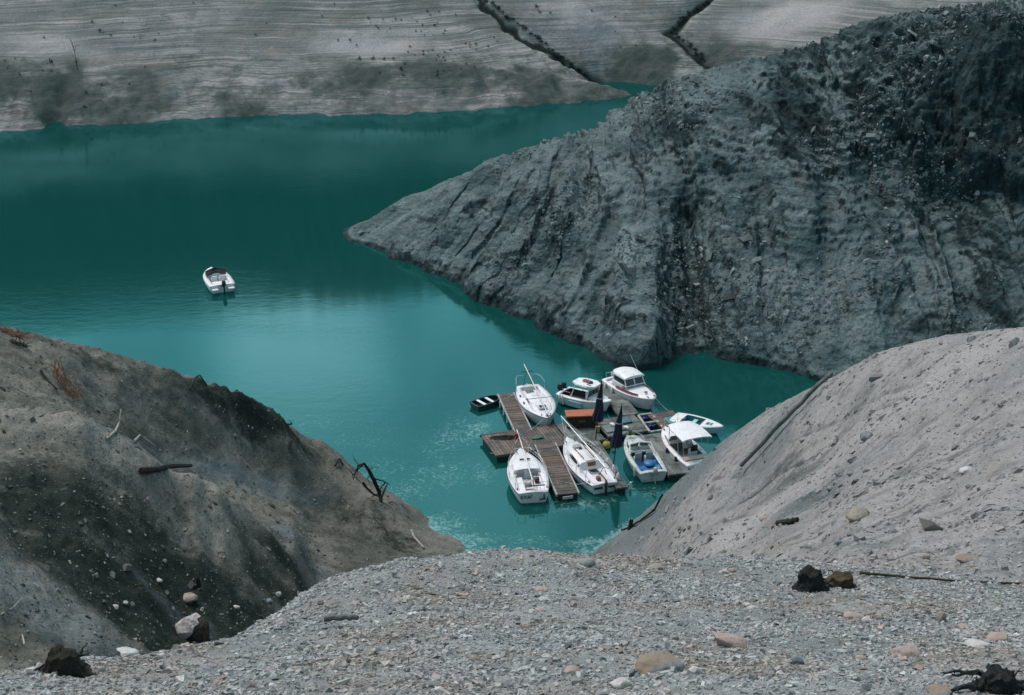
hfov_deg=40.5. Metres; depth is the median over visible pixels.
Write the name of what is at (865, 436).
stone
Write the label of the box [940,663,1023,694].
tree stump
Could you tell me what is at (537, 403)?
sailboat
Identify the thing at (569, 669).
stone
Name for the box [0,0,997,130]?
hillside
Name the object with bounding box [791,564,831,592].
rock
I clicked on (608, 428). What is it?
plywood sheet
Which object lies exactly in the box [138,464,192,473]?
log
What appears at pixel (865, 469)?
stone
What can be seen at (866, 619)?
stone
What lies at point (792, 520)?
plank piece
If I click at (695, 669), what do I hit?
stone
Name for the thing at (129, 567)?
slope rubble
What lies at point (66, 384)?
brush heap
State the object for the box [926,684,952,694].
stone
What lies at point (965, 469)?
stone
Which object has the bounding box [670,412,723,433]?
open boat
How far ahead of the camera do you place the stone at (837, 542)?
29.07 m
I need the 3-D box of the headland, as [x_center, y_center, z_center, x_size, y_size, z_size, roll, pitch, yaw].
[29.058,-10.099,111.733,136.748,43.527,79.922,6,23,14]
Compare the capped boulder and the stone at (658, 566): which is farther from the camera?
the capped boulder
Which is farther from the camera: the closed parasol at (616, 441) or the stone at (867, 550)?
the closed parasol at (616, 441)
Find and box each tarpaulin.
[622,417,631,423]
[664,416,682,423]
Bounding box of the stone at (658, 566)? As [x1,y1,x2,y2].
[648,563,662,569]
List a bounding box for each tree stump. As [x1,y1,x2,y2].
[33,644,93,677]
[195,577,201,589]
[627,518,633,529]
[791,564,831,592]
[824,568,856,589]
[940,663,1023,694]
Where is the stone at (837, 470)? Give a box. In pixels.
[834,468,843,474]
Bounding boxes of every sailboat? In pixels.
[507,430,552,503]
[509,364,555,429]
[561,416,619,495]
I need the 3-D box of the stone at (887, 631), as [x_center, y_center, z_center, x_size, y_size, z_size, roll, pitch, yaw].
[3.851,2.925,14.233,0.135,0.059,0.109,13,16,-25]
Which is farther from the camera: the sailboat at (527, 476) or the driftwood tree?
the sailboat at (527, 476)
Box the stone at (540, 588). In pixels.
[534,586,548,590]
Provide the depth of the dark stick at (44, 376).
61.54 m
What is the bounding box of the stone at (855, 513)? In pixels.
[845,506,869,521]
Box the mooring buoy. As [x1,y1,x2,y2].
[602,440,610,448]
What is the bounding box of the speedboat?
[203,267,234,293]
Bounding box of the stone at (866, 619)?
[861,617,870,622]
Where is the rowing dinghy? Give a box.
[469,395,498,410]
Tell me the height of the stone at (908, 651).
0.144 m
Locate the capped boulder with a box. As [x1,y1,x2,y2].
[175,613,209,643]
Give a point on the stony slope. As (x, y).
(995, 467)
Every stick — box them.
[40,370,57,389]
[324,614,358,621]
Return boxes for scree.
[621,332,1023,575]
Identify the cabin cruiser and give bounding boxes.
[601,367,655,409]
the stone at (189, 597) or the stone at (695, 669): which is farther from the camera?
the stone at (189, 597)
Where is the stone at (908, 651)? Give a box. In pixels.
[890,645,920,657]
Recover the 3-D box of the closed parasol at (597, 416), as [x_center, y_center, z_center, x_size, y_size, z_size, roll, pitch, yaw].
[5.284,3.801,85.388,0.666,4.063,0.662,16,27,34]
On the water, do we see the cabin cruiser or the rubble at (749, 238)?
the cabin cruiser
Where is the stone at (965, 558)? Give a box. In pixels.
[955,553,978,563]
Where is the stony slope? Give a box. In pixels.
[592,327,1023,581]
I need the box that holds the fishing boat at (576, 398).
[556,378,611,411]
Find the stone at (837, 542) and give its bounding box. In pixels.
[834,539,842,544]
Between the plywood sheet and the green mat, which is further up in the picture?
the plywood sheet
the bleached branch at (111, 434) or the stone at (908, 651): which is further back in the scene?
the bleached branch at (111, 434)
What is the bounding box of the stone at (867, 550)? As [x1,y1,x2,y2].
[863,548,871,554]
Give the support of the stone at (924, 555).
on the stony slope
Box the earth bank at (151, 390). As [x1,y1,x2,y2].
[0,325,464,671]
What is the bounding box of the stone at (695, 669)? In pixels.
[688,666,702,673]
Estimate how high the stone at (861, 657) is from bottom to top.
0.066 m
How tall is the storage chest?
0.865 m
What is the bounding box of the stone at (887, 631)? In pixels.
[882,629,892,633]
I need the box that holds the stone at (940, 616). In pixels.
[935,611,945,621]
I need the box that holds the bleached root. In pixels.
[0,596,25,614]
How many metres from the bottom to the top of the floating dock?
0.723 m
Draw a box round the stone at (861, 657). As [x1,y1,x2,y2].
[855,654,866,659]
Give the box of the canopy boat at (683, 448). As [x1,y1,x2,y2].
[661,418,711,468]
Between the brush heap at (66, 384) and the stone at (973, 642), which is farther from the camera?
the brush heap at (66, 384)
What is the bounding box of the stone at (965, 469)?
[959,466,971,473]
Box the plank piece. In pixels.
[775,517,798,525]
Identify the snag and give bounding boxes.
[334,457,343,466]
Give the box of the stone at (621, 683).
[609,677,631,688]
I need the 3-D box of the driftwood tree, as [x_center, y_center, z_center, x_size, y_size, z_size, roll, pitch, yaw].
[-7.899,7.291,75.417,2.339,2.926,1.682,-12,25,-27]
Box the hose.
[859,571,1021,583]
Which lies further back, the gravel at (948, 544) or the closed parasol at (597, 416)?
the closed parasol at (597, 416)
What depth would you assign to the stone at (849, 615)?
15.45 m
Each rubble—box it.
[0,326,434,668]
[353,0,1023,377]
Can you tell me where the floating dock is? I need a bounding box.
[480,384,690,499]
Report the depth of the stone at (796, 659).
11.89 m
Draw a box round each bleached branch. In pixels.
[105,409,121,439]
[133,434,154,446]
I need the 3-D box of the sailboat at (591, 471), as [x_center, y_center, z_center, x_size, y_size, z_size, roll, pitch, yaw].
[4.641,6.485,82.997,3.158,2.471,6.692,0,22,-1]
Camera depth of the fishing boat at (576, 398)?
91.23 m
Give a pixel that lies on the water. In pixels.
(122, 238)
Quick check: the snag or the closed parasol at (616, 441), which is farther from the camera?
the closed parasol at (616, 441)
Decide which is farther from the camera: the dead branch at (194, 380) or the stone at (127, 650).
the dead branch at (194, 380)
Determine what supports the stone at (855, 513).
on the stony slope
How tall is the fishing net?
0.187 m
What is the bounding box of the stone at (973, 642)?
[963,639,989,647]
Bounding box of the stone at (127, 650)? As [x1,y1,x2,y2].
[117,647,138,655]
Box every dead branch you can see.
[189,375,207,389]
[621,494,662,530]
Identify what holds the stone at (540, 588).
on the gravel bank at (224, 655)
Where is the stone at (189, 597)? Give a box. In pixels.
[183,592,197,602]
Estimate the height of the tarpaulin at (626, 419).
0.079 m
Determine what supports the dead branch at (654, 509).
on the stony slope
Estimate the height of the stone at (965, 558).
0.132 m
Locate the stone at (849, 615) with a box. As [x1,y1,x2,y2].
[843,611,864,619]
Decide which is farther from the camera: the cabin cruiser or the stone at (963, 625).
the cabin cruiser
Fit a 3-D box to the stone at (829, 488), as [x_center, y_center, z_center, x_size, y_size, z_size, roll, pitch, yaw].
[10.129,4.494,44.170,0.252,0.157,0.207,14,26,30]
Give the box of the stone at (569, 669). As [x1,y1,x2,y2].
[564,665,579,673]
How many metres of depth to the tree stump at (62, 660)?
11.54 m
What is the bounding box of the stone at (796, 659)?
[792,655,803,664]
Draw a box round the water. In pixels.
[0,82,817,553]
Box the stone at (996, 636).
[985,632,1007,641]
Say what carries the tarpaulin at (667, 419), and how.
on the floating dock
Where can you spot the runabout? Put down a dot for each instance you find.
(645, 462)
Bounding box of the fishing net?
[490,435,521,439]
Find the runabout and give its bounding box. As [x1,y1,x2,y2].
[624,429,666,483]
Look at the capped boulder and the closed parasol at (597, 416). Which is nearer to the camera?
the capped boulder
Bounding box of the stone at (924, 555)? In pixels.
[914,553,929,559]
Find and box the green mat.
[531,435,543,438]
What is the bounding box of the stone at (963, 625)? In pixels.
[959,623,969,628]
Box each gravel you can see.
[782,487,1023,579]
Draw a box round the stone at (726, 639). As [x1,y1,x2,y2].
[713,632,749,647]
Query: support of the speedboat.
on the water
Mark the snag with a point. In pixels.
(337, 461)
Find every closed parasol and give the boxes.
[592,380,603,438]
[610,403,622,463]
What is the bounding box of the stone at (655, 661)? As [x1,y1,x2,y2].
[635,650,683,673]
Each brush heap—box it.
[0,322,27,339]
[9,335,31,348]
[47,358,84,400]
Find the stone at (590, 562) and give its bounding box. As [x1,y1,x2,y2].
[575,557,595,567]
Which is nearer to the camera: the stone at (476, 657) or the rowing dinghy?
the stone at (476, 657)
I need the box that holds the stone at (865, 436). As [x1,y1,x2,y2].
[860,431,872,441]
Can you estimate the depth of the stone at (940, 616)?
15.78 m
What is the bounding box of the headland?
[343,0,1023,380]
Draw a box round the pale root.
[410,529,424,548]
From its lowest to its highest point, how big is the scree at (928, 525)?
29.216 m
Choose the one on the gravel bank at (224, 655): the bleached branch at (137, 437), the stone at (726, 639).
the stone at (726, 639)
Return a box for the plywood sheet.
[600,425,624,432]
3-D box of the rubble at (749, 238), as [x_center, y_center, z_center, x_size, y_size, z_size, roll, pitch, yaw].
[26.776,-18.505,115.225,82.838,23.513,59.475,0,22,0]
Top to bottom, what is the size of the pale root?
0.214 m
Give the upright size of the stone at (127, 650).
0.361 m
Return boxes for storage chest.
[565,409,595,427]
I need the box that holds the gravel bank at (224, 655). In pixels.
[0,549,1023,694]
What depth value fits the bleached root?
33.45 m
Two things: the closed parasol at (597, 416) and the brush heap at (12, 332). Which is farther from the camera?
the closed parasol at (597, 416)
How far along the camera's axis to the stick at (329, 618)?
14.28 m
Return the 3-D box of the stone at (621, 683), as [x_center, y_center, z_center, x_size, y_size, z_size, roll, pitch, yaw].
[0.835,2.581,10.644,0.156,0.110,0.139,-12,25,-27]
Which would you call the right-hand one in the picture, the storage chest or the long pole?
the long pole
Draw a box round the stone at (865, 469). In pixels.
[862,467,869,472]
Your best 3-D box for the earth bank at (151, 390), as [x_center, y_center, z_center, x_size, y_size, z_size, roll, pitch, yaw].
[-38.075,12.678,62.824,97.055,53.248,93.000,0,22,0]
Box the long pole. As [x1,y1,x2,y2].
[739,371,832,466]
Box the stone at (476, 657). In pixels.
[471,655,479,660]
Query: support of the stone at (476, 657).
on the gravel bank at (224, 655)
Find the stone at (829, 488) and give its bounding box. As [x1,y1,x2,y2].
[826,486,832,491]
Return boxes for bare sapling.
[68,40,82,68]
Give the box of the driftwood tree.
[344,456,392,503]
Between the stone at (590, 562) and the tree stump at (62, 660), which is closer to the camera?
the tree stump at (62, 660)
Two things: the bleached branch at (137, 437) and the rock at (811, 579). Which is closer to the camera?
the rock at (811, 579)
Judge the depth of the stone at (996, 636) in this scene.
14.25 m
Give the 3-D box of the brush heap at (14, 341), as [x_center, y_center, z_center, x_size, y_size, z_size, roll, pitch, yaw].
[-22.424,-0.220,63.369,1.110,0.413,0.771,21,17,14]
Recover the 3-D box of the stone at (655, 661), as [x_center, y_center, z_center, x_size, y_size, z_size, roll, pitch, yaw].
[1.200,2.605,11.333,0.408,0.210,0.316,-4,22,-9]

